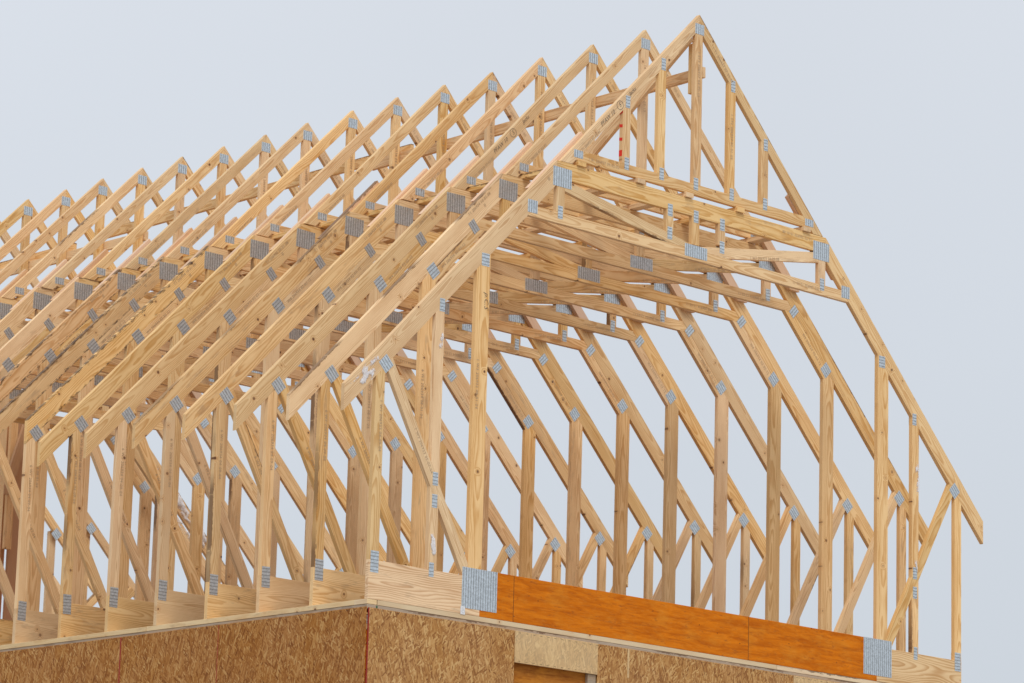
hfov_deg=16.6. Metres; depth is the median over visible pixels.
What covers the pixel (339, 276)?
attic truss
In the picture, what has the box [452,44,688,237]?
cap truss
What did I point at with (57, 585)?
wing truss
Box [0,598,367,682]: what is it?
wall
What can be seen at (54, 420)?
attic truss
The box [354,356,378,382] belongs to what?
snow patch
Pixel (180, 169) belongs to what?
cap truss
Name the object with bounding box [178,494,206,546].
snow patch
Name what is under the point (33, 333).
attic truss
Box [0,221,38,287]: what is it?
cap truss
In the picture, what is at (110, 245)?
ridge brace
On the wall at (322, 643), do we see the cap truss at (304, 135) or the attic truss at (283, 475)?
the attic truss at (283, 475)
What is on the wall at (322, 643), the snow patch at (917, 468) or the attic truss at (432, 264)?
the attic truss at (432, 264)
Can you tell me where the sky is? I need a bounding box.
[0,0,1023,682]
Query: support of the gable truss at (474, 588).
on the front wall at (409, 644)
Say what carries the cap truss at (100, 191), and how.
on the attic truss at (283, 475)
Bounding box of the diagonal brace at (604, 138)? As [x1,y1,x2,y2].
[585,38,692,167]
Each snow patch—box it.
[177,519,189,540]
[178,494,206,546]
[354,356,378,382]
[431,534,435,553]
[916,466,918,491]
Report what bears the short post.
attached to the dark diagonal board at (16, 458)
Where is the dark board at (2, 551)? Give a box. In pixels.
[0,427,8,618]
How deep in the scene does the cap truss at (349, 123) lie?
31.34 m
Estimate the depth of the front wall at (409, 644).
26.35 m
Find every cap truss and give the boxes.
[0,178,154,284]
[0,189,115,287]
[0,199,76,288]
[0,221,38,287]
[1,168,193,299]
[40,157,224,289]
[82,146,267,279]
[123,134,358,318]
[166,123,404,310]
[211,110,451,300]
[255,97,496,290]
[302,85,546,280]
[351,72,596,269]
[400,57,648,258]
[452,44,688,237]
[504,30,761,245]
[559,15,822,236]
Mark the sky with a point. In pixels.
(898, 125)
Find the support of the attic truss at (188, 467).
on the wall at (322, 643)
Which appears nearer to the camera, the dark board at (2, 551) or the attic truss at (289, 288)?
the attic truss at (289, 288)
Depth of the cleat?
28.73 m
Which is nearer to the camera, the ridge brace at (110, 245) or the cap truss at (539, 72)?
the cap truss at (539, 72)
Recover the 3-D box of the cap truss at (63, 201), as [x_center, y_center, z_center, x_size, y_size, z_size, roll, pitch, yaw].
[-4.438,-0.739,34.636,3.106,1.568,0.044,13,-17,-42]
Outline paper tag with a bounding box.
[460,606,464,614]
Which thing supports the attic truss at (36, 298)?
on the wall at (322, 643)
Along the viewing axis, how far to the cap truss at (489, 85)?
30.14 m
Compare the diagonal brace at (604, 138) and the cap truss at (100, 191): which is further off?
the cap truss at (100, 191)
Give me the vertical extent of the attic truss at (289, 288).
4.002 m
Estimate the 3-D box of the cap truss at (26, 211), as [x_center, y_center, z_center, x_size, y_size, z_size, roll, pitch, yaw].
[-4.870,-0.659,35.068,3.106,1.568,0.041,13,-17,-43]
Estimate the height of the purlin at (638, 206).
0.038 m
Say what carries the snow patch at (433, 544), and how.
attached to the gable truss at (474, 588)
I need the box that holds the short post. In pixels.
[2,422,18,549]
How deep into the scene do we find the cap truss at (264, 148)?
32.18 m
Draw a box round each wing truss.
[43,506,97,612]
[52,576,59,613]
[58,467,134,605]
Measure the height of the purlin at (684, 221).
0.038 m
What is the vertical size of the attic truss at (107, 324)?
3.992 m
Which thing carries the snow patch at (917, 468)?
attached to the gable truss at (474, 588)
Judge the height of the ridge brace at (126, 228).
0.089 m
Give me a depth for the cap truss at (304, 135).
31.77 m
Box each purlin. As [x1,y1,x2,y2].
[13,160,585,300]
[29,178,644,320]
[282,226,810,340]
[372,192,693,263]
[521,207,744,257]
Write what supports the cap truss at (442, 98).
on the attic truss at (223, 315)
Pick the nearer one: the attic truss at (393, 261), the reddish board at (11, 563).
the attic truss at (393, 261)
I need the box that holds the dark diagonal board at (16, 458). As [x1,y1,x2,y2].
[4,410,34,494]
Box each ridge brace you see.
[0,231,147,275]
[0,243,76,268]
[109,144,413,237]
[372,67,705,170]
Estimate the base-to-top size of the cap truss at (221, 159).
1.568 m
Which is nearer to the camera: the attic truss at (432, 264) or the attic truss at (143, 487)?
the attic truss at (432, 264)
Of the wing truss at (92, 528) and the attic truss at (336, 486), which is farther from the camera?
the wing truss at (92, 528)
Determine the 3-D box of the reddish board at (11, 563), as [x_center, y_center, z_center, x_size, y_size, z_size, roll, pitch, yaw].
[-5.117,2.447,36.294,0.255,3.350,0.038,13,-17,-43]
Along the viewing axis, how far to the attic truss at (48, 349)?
30.97 m
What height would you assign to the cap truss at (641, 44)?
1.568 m
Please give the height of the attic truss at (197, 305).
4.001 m
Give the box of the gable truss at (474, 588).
[340,132,982,682]
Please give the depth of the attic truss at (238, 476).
35.74 m
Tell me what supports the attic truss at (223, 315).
on the wall at (322, 643)
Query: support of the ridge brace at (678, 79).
attached to the cap truss at (641, 44)
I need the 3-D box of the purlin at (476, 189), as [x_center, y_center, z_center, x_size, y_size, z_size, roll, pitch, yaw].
[-2.979,-0.698,31.103,0.089,0.038,10.139,13,-17,-43]
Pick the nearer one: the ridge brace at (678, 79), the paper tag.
the paper tag
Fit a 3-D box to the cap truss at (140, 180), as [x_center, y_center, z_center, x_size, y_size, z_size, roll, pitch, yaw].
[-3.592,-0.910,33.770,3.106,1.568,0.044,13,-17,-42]
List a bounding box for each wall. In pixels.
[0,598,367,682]
[359,598,883,682]
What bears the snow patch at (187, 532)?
attached to the attic truss at (54, 420)
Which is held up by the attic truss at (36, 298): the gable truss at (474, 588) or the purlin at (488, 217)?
the purlin at (488, 217)
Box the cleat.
[688,44,691,94]
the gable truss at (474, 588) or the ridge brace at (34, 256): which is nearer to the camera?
the gable truss at (474, 588)
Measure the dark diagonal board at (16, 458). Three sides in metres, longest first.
1.496 x 0.103 x 0.038 m
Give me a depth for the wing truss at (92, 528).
37.53 m
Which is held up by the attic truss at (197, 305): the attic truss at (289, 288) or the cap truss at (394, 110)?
the cap truss at (394, 110)
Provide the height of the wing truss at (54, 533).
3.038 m
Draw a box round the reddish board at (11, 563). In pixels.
[2,424,22,619]
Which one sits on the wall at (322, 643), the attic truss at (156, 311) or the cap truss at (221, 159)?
the attic truss at (156, 311)
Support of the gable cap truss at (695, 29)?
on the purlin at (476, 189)
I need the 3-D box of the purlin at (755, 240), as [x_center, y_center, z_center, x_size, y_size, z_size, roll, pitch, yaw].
[-1.067,-0.243,32.905,0.089,0.038,10.139,13,-17,-43]
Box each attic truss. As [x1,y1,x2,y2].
[0,228,582,644]
[0,239,532,620]
[0,249,464,573]
[0,259,410,569]
[0,269,385,576]
[9,367,254,593]
[12,217,627,682]
[14,408,205,600]
[17,359,303,585]
[18,380,238,591]
[24,320,343,576]
[37,205,662,681]
[83,193,712,669]
[131,180,765,656]
[181,168,818,643]
[233,155,873,634]
[286,142,927,651]

